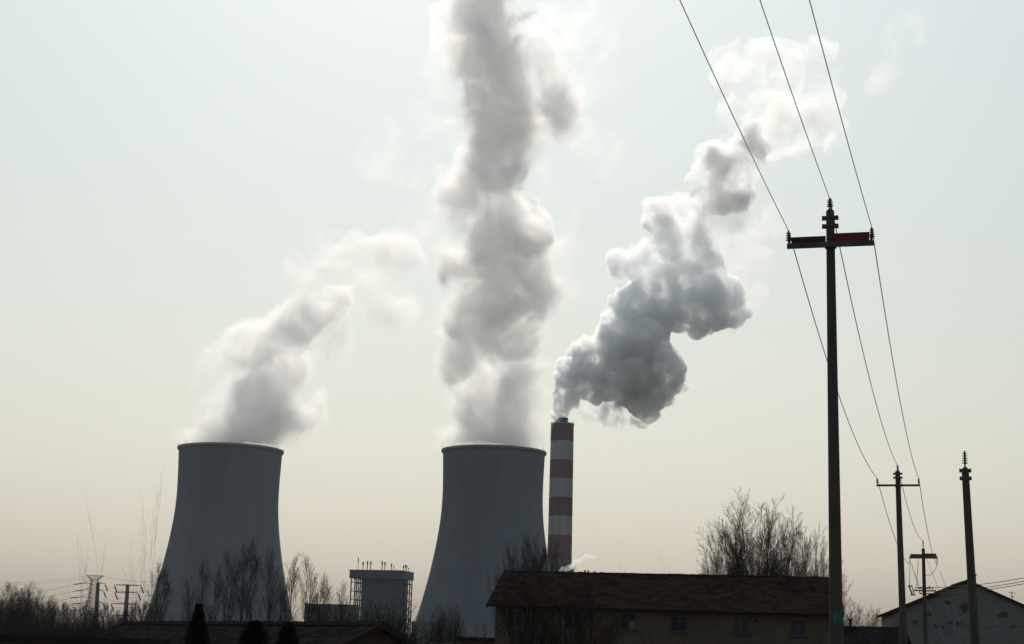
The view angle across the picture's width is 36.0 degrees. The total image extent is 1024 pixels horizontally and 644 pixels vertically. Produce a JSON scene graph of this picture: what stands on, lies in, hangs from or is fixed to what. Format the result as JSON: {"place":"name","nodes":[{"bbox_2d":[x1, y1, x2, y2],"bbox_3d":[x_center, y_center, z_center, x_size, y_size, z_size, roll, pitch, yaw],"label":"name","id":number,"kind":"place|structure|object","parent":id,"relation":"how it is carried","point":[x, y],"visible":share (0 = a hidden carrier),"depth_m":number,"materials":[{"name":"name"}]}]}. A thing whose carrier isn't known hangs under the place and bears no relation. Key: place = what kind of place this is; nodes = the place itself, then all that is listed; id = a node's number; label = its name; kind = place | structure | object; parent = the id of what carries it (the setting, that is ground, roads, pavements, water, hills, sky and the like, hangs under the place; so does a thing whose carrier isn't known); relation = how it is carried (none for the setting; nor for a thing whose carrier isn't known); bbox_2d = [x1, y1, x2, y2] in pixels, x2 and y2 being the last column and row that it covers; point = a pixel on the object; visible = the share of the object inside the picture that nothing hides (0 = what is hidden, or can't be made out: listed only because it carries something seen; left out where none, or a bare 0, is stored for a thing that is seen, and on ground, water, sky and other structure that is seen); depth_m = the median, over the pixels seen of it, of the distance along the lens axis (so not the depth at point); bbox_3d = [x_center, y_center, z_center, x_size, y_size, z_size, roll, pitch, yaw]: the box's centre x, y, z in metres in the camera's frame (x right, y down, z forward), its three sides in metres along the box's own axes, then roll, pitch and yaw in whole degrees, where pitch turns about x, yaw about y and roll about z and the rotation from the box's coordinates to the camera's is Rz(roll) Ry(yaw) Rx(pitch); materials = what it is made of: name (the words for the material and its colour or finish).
{"place":"outdoors","nodes":[
{"label":"outdoors","id":0,"kind":"place"},
{"bbox_2d":[0,634,168,643],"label":"flat building","id":1,"kind":"structure","parent":0,"point":[21,639],"depth_m":44.88,"materials":[{"name":"brick"}]},
{"bbox_2d":[91,620,417,643],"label":"house","id":2,"kind":"structure","parent":0,"point":[323,632],"depth_m":53.20,"materials":[{"name":"brick"}]},
{"bbox_2d":[304,603,358,620],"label":"hall","id":3,"kind":"structure","parent":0,"point":[334,611],"depth_m":899.63,"materials":[{"name":"grey concrete"}]},
{"bbox_2d":[349,558,413,637],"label":"boiler house","id":4,"kind":"structure","parent":0,"point":[384,586],"depth_m":890.89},
{"bbox_2d":[457,637,494,643],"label":"wall","id":5,"kind":"structure","parent":0,"point":[474,640],"depth_m":97.75,"materials":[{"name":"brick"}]},
{"bbox_2d":[0,0,1023,631],"label":"sky","id":6,"kind":"structure","parent":0,"point":[358,241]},
{"bbox_2d":[486,570,843,643],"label":"brown house","id":7,"kind":"structure","parent":0,"point":[723,608],"depth_m":79.52,"materials":[{"name":"brick"}]},
{"bbox_2d":[506,611,521,627],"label":"window","id":8,"kind":"structure","parent":7,"relation":"in","point":[514,616],"depth_m":80.04,"materials":[{"name":"black glass"}]},
{"bbox_2d":[562,612,582,630],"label":"window","id":9,"kind":"structure","parent":7,"relation":"in","point":[567,614],"depth_m":79.57,"materials":[{"name":"black glass"}]},
{"bbox_2d":[619,614,637,630],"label":"window","id":10,"kind":"structure","parent":7,"relation":"in","point":[629,621],"depth_m":79.15,"materials":[{"name":"grey glass"}]},
{"bbox_2d":[669,616,687,632],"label":"window","id":11,"kind":"structure","parent":7,"relation":"in","point":[678,623],"depth_m":78.74,"materials":[{"name":"grey glass"}]},
{"bbox_2d":[731,617,750,634],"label":"window","id":12,"kind":"structure","parent":7,"relation":"in","point":[740,625],"depth_m":78.22,"materials":[{"name":"grey glass"}]},
{"bbox_2d":[788,620,806,637],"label":"window","id":13,"kind":"structure","parent":7,"relation":"in","point":[797,628],"depth_m":77.81,"materials":[{"name":"grey glass"}]},
{"bbox_2d":[843,619,911,643],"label":"tiled house","id":14,"kind":"structure","parent":0,"point":[868,635],"depth_m":104.16,"materials":[{"name":"brick"}]},
{"bbox_2d":[876,574,1023,643],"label":"white house","id":15,"kind":"structure","parent":0,"point":[996,610],"depth_m":118.41,"materials":[{"name":"paint"}]},
{"bbox_2d":[926,623,1023,643],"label":"service wire","id":16,"kind":"object","parent":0,"point":[979,633],"visible":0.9,"depth_m":93.28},
{"label":"ground","id":17,"kind":"structure","parent":0,"visible":0},
{"bbox_2d":[0,580,31,634],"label":"bare tree","id":18,"kind":"object","parent":17,"relation":"on","point":[9,618],"visible":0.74,"depth_m":294.17,"materials":[{"name":"brown plant"}]},
{"bbox_2d":[1,596,34,634],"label":"bare tree","id":19,"kind":"object","parent":17,"relation":"on","point":[21,630],"visible":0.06,"depth_m":303.66,"materials":[{"name":"brown plant"}]},
{"bbox_2d":[6,581,55,634],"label":"bare tree","id":20,"kind":"object","parent":17,"relation":"on","point":[26,623],"visible":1,"depth_m":284.22,"materials":[{"name":"brown plant"}]},
{"bbox_2d":[28,597,73,635],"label":"bare tree","id":21,"kind":"object","parent":17,"relation":"on","point":[47,630],"visible":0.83,"depth_m":293.90,"materials":[{"name":"brown plant"}]},
{"bbox_2d":[55,601,71,630],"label":"bare tree","id":22,"kind":"object","parent":17,"relation":"on","point":[63,609],"visible":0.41,"depth_m":312.33,"materials":[{"name":"brown plant"}]},
{"bbox_2d":[32,609,104,636],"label":"bare bush","id":23,"kind":"object","parent":17,"relation":"on","point":[77,626],"visible":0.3,"depth_m":306.01,"materials":[{"name":"brown plant"}]},
{"bbox_2d":[62,605,74,635],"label":"bare tree","id":24,"kind":"object","parent":17,"relation":"on","point":[66,621],"visible":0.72,"depth_m":305.78,"materials":[{"name":"brown plant"}]},
{"bbox_2d":[43,613,98,636],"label":"bare bush","id":25,"kind":"object","parent":17,"relation":"on","point":[75,628],"visible":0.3,"depth_m":307.73,"materials":[{"name":"brown plant"}]},
{"bbox_2d":[50,612,94,636],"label":"bare bush","id":26,"kind":"object","parent":17,"relation":"on","point":[75,633],"visible":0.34,"depth_m":307.52,"materials":[{"name":"brown plant"}]},
{"bbox_2d":[70,601,83,627],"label":"bare tree","id":27,"kind":"object","parent":17,"relation":"on","point":[77,610],"visible":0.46,"depth_m":321.30,"materials":[{"name":"brown plant"}]},
{"bbox_2d":[65,536,88,640],"bbox_3d":[-7.050,6.288,25.205,0.459,5.812,0.328,0,-12,7],"label":"bare sapling","id":28,"kind":"object","parent":17,"relation":"on","point":[80,592],"visible":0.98,"depth_m":25.64,"materials":[{"name":"brown plant"}]},
{"bbox_2d":[50,616,111,636],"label":"bare bush","id":29,"kind":"object","parent":17,"relation":"on","point":[83,628],"visible":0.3,"depth_m":305.53,"materials":[{"name":"brown plant"}]},
{"bbox_2d":[61,610,106,636],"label":"bare bush","id":30,"kind":"object","parent":17,"relation":"on","point":[83,626],"visible":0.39,"depth_m":307.98,"materials":[{"name":"brown plant"}]},
{"bbox_2d":[79,596,92,622],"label":"bare tree","id":31,"kind":"object","parent":17,"relation":"on","point":[87,601],"visible":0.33,"depth_m":325.34,"materials":[{"name":"brown plant"}]},
{"bbox_2d":[71,575,102,624],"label":"lattice pylon","id":32,"kind":"object","parent":17,"relation":"on","point":[91,588],"visible":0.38,"depth_m":768.46,"materials":[{"name":"metal"}]},
{"bbox_2d":[85,607,96,635],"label":"bare tree","id":33,"kind":"object","parent":17,"relation":"on","point":[91,620],"visible":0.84,"depth_m":309.03,"materials":[{"name":"brown plant"}]},
{"bbox_2d":[81,491,110,643],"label":"bare sapling","id":34,"kind":"object","parent":17,"relation":"on","point":[97,581],"visible":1,"depth_m":23.63,"materials":[{"name":"brown plant"}]},
{"bbox_2d":[71,615,123,635],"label":"bare bush","id":35,"kind":"object","parent":17,"relation":"on","point":[95,626],"visible":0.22,"depth_m":307.23,"materials":[{"name":"brown plant"}]},
{"bbox_2d":[90,599,104,622],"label":"bare tree","id":36,"kind":"object","parent":17,"relation":"on","point":[98,603],"visible":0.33,"depth_m":342.48,"materials":[{"name":"brown plant"}]},
{"bbox_2d":[93,582,107,629],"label":"tube pylon","id":37,"kind":"object","parent":17,"relation":"on","point":[97,595],"visible":0.48,"depth_m":757.28,"materials":[{"name":"metal"}]},
{"bbox_2d":[75,608,137,635],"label":"bare bush","id":38,"kind":"object","parent":17,"relation":"on","point":[103,624],"visible":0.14,"depth_m":308.69,"materials":[{"name":"brown plant"}]},
{"bbox_2d":[97,600,116,626],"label":"bare tree","id":39,"kind":"object","parent":17,"relation":"on","point":[101,614],"visible":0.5,"depth_m":320.55,"materials":[{"name":"brown plant"}]},
{"bbox_2d":[102,602,115,630],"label":"bare tree","id":40,"kind":"object","parent":17,"relation":"on","point":[108,616],"visible":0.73,"depth_m":305.89,"materials":[{"name":"brown plant"}]},
{"bbox_2d":[111,584,143,621],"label":"tube pylon","id":41,"kind":"object","parent":17,"relation":"on","point":[126,601],"visible":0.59,"depth_m":727.70,"materials":[{"name":"metal"}]},
{"bbox_2d":[126,603,142,620],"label":"bare tree","id":42,"kind":"object","parent":17,"relation":"on","point":[133,609],"visible":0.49,"depth_m":313.87,"materials":[{"name":"brown plant"}]},
{"bbox_2d":[123,490,156,641],"bbox_3d":[-5.984,5.829,24.497,0.608,6.481,0.737,-2,-12,16],"label":"bare sapling","id":43,"kind":"object","parent":17,"relation":"on","point":[140,589],"visible":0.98,"depth_m":24.89,"materials":[{"name":"brown plant"}]},
{"bbox_2d":[138,603,147,620],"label":"bare tree","id":44,"kind":"object","parent":17,"relation":"on","point":[140,615],"visible":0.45,"depth_m":305.16,"materials":[{"name":"brown plant"}]},
{"bbox_2d":[132,466,163,643],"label":"bare sapling","id":45,"kind":"object","parent":17,"relation":"on","point":[148,561],"visible":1,"depth_m":23.99,"materials":[{"name":"brown plant"}]},
{"bbox_2d":[139,559,168,620],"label":"bare tree","id":46,"kind":"object","parent":17,"relation":"on","point":[159,575],"visible":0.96,"depth_m":226.25,"materials":[{"name":"brown plant"}]},
{"bbox_2d":[154,569,175,620],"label":"bare tree","id":47,"kind":"object","parent":17,"relation":"on","point":[167,590],"visible":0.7,"depth_m":235.91,"materials":[{"name":"brown plant"}]},
{"bbox_2d":[180,579,195,620],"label":"bare tree","id":48,"kind":"object","parent":17,"relation":"on","point":[187,605],"visible":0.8,"depth_m":245.79,"materials":[{"name":"brown plant"}]},
{"bbox_2d":[179,603,211,643],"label":"conifer","id":49,"kind":"object","parent":17,"relation":"on","point":[198,628],"visible":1,"depth_m":41.07,"materials":[{"name":"green plant"}]},
{"bbox_2d":[188,556,211,615],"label":"bare tree","id":50,"kind":"object","parent":17,"relation":"on","point":[204,579],"visible":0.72,"depth_m":231.66,"materials":[{"name":"brown plant"}]},
{"bbox_2d":[205,571,226,620],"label":"bare tree","id":51,"kind":"object","parent":17,"relation":"on","point":[215,595],"visible":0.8,"depth_m":240.81,"materials":[{"name":"brown plant"}]},
{"bbox_2d":[146,440,292,621],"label":"cooling tower","id":52,"kind":"structure","parent":17,"relation":"on","point":[227,498],"depth_m":864.70,"materials":[{"name":"concrete"}]},
{"bbox_2d":[215,548,239,620],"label":"bare tree","id":53,"kind":"object","parent":17,"relation":"on","point":[230,568],"visible":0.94,"depth_m":221.78,"materials":[{"name":"brown plant"}]},
{"bbox_2d":[229,541,257,620],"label":"bare tree","id":54,"kind":"object","parent":17,"relation":"on","point":[243,569],"visible":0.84,"depth_m":226.75,"materials":[{"name":"brown plant"}]},
{"bbox_2d":[233,620,270,643],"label":"evergreen bush","id":55,"kind":"object","parent":17,"relation":"on","point":[253,632],"visible":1,"depth_m":42.96,"materials":[{"name":"green plant"}]},
{"bbox_2d":[238,537,267,620],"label":"bare tree","id":56,"kind":"object","parent":17,"relation":"on","point":[254,568],"visible":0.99,"depth_m":224.37,"materials":[{"name":"brown plant"}]},
{"bbox_2d":[257,545,284,620],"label":"bare tree","id":57,"kind":"object","parent":17,"relation":"on","point":[269,605],"visible":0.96,"depth_m":232.76,"materials":[{"name":"brown plant"}]},
{"bbox_2d":[268,573,292,620],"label":"bare tree","id":58,"kind":"object","parent":17,"relation":"on","point":[281,602],"visible":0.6,"depth_m":236.32,"materials":[{"name":"brown plant"}]},
{"bbox_2d":[275,622,299,643],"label":"evergreen bush","id":59,"kind":"object","parent":17,"relation":"on","point":[287,633],"visible":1,"depth_m":42.99,"materials":[{"name":"green plant"}]},
{"bbox_2d":[276,553,303,620],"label":"bare tree","id":60,"kind":"object","parent":17,"relation":"on","point":[291,590],"visible":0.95,"depth_m":216.79,"materials":[{"name":"brown plant"}]},
{"bbox_2d":[295,552,318,620],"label":"bare tree","id":61,"kind":"object","parent":17,"relation":"on","point":[311,600],"visible":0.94,"depth_m":218.84,"materials":[{"name":"brown plant"}]},
{"bbox_2d":[310,581,332,620],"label":"bare tree","id":62,"kind":"object","parent":17,"relation":"on","point":[319,617],"visible":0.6,"depth_m":222.32,"materials":[{"name":"brown plant"}]},
{"bbox_2d":[313,571,336,620],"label":"bare tree","id":63,"kind":"object","parent":17,"relation":"on","point":[326,595],"visible":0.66,"depth_m":224.22,"materials":[{"name":"brown plant"}]},
{"bbox_2d":[334,581,349,620],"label":"bare tree","id":64,"kind":"object","parent":17,"relation":"on","point":[342,614],"visible":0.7,"depth_m":226.52,"materials":[{"name":"brown plant"}]},
{"bbox_2d":[346,601,398,630],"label":"bare bush","id":65,"kind":"object","parent":17,"relation":"on","point":[367,615],"visible":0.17,"depth_m":195.34,"materials":[{"name":"brown plant"}]},
{"bbox_2d":[311,597,444,643],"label":"bare bush","id":66,"kind":"object","parent":17,"relation":"on","point":[374,616],"visible":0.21,"depth_m":187.29,"materials":[{"name":"brown plant"}]},
{"bbox_2d":[336,601,423,637],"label":"bare bush","id":67,"kind":"object","parent":17,"relation":"on","point":[384,616],"visible":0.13,"depth_m":201.93,"materials":[{"name":"brown plant"}]},
{"bbox_2d":[354,605,435,643],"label":"bare bush","id":68,"kind":"object","parent":17,"relation":"on","point":[408,627],"visible":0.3,"depth_m":191.76,"materials":[{"name":"brown plant"}]},
{"bbox_2d":[365,596,441,643],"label":"bare bush","id":69,"kind":"object","parent":17,"relation":"on","point":[399,629],"visible":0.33,"depth_m":180.55,"materials":[{"name":"brown plant"}]},
{"bbox_2d":[411,621,430,643],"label":"pump house","id":70,"kind":"structure","parent":17,"relation":"on","point":[426,630],"depth_m":843.88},
{"bbox_2d":[408,623,448,643],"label":"bare bush","id":71,"kind":"object","parent":17,"relation":"on","point":[421,636],"visible":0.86,"depth_m":146.86,"materials":[{"name":"brown plant"}]},
{"bbox_2d":[423,604,456,643],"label":"bare tree","id":72,"kind":"object","parent":17,"relation":"on","point":[440,629],"visible":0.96,"depth_m":166.71,"materials":[{"name":"brown plant"}]},
{"bbox_2d":[435,603,464,643],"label":"bare tree","id":73,"kind":"object","parent":17,"relation":"on","point":[457,626],"visible":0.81,"depth_m":168.40,"materials":[{"name":"brown plant"}]},
{"bbox_2d":[449,622,486,643],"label":"bare bush","id":74,"kind":"object","parent":17,"relation":"on","point":[470,634],"visible":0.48,"depth_m":147.80,"materials":[{"name":"brown plant"}]},
{"bbox_2d":[410,440,549,642],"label":"cooling tower","id":75,"kind":"structure","parent":17,"relation":"on","point":[492,501],"depth_m":864.90,"materials":[{"name":"concrete"}]},
{"bbox_2d":[458,624,526,643],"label":"dry bush","id":76,"kind":"object","parent":17,"relation":"on","point":[467,641],"visible":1,"depth_m":50.34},
{"bbox_2d":[485,548,525,632],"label":"bare tree","id":77,"kind":"object","parent":17,"relation":"on","point":[509,569],"visible":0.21,"depth_m":148.22,"materials":[{"name":"brown plant"}]},
{"bbox_2d":[504,532,559,570],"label":"bare tree","id":78,"kind":"object","parent":17,"relation":"on","point":[533,561],"visible":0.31,"depth_m":148.41,"materials":[{"name":"brown plant"}]},
{"bbox_2d":[492,579,587,643],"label":"bare tree","id":79,"kind":"object","parent":17,"relation":"on","point":[533,625],"visible":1,"depth_m":56.90,"materials":[{"name":"brown plant"}]},
{"bbox_2d":[530,540,575,571],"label":"bare tree","id":80,"kind":"object","parent":17,"relation":"on","point":[566,567],"visible":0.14,"depth_m":150.21,"materials":[{"name":"brown plant"}]},
{"bbox_2d":[548,417,573,571],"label":"chimney","id":81,"kind":"object","parent":17,"relation":"on","point":[561,487],"visible":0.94,"depth_m":1241.86,"materials":[{"name":"red paint"}]},
{"bbox_2d":[529,588,623,643],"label":"bare tree","id":82,"kind":"object","parent":17,"relation":"on","point":[591,634],"visible":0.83,"depth_m":58.70,"materials":[{"name":"brown plant"}]},
{"bbox_2d":[595,625,673,643],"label":"dry bush","id":83,"kind":"object","parent":17,"relation":"on","point":[633,642],"visible":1,"depth_m":51.46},
{"bbox_2d":[693,552,720,574],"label":"bare tree","id":84,"kind":"object","parent":17,"relation":"on","point":[711,570],"visible":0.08,"depth_m":116.84,"materials":[{"name":"brown plant"}]},
{"bbox_2d":[699,520,782,574],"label":"bare tree","id":85,"kind":"object","parent":17,"relation":"on","point":[716,545],"visible":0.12,"depth_m":118.96,"materials":[{"name":"brown plant"}]},
{"bbox_2d":[696,487,826,576],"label":"bare tree","id":86,"kind":"object","parent":17,"relation":"on","point":[740,567],"visible":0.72,"depth_m":110.91,"materials":[{"name":"brown plant"}]},
{"bbox_2d":[727,510,814,576],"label":"bare tree","id":87,"kind":"object","parent":17,"relation":"on","point":[774,532],"visible":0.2,"depth_m":114.99,"materials":[{"name":"brown plant"}]},
{"bbox_2d":[770,528,853,616],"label":"bare tree","id":88,"kind":"object","parent":17,"relation":"on","point":[817,569],"visible":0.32,"depth_m":112.50,"materials":[{"name":"brown plant"}]},
{"bbox_2d":[804,556,845,612],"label":"bare tree","id":89,"kind":"object","parent":17,"relation":"on","point":[824,572],"visible":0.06,"depth_m":116.67,"materials":[{"name":"brown plant"}]},
{"bbox_2d":[786,198,874,643],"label":"power pole","id":90,"kind":"object","parent":17,"relation":"on","point":[831,241],"visible":1,"depth_m":34.33,"materials":[{"name":"grey concrete"}]},
{"bbox_2d":[679,0,788,230],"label":"overhead wire","id":91,"kind":"object","parent":90,"relation":"attached to","point":[729,107],"visible":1,"depth_m":27.03,"materials":[{"name":"metal"}]},
{"bbox_2d":[759,0,829,198],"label":"overhead wire","id":92,"kind":"object","parent":90,"relation":"attached to","point":[792,93],"visible":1,"depth_m":28.40,"materials":[{"name":"metal"}]},
{"bbox_2d":[790,236,876,477],"bbox_3d":[11.360,2.677,53.235,0.024,1.596,38.464,-2,-12,16],"label":"overhead wire","id":93,"kind":"object","parent":90,"relation":"attached to","point":[824,351],"visible":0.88,"depth_m":42.36,"materials":[{"name":"metal"}]},
{"bbox_2d":[809,0,871,226],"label":"overhead wire","id":94,"kind":"object","parent":90,"relation":"attached to","point":[837,105],"visible":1,"depth_m":26.74,"materials":[{"name":"metal"}]},
{"bbox_2d":[831,207,897,465],"bbox_3d":[12.298,2.015,53.300,0.024,1.691,38.482,-2,-12,16],"label":"overhead wire","id":95,"kind":"object","parent":90,"relation":"attached to","point":[860,341],"visible":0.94,"depth_m":44.97,"materials":[{"name":"metal"}]},
{"bbox_2d":[873,235,918,477],"bbox_3d":[13.114,2.624,52.753,0.024,1.596,38.464,-2,-12,16],"label":"overhead wire","id":96,"kind":"object","parent":90,"relation":"attached to","point":[890,346],"visible":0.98,"depth_m":42.71,"materials":[{"name":"metal"}]},
{"bbox_2d":[843,594,875,626],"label":"bare tree","id":97,"kind":"object","parent":17,"relation":"on","point":[849,616],"visible":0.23,"depth_m":132.45,"materials":[{"name":"brown plant"}]},
{"bbox_2d":[852,604,881,626],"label":"bare tree","id":98,"kind":"object","parent":17,"relation":"on","point":[874,623],"visible":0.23,"depth_m":147.62,"materials":[{"name":"brown plant"}]},
{"bbox_2d":[876,466,919,643],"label":"power pole","id":99,"kind":"object","parent":17,"relation":"on","point":[898,485],"visible":1,"depth_m":70.35,"materials":[{"name":"grey concrete"}]},
{"bbox_2d":[908,541,937,643],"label":"power pole","id":100,"kind":"object","parent":17,"relation":"on","point":[923,556],"visible":0.96,"depth_m":108.61,"materials":[{"name":"grey concrete"}]},
{"bbox_2d":[926,578,1022,587],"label":"service wire","id":101,"kind":"object","parent":100,"relation":"attached to","point":[976,584],"visible":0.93,"depth_m":99.37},
{"bbox_2d":[927,581,1023,591],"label":"service wire","id":102,"kind":"object","parent":100,"relation":"attached to","point":[977,588],"visible":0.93,"depth_m":98.76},
{"bbox_2d":[928,583,1023,593],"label":"service wire","id":103,"kind":"object","parent":100,"relation":"attached to","point":[977,590],"visible":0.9,"depth_m":99.31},
{"bbox_2d":[959,451,979,643],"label":"power pole","id":104,"kind":"object","parent":17,"relation":"on","point":[965,478],"visible":1,"depth_m":37.64,"materials":[{"name":"grey concrete"}]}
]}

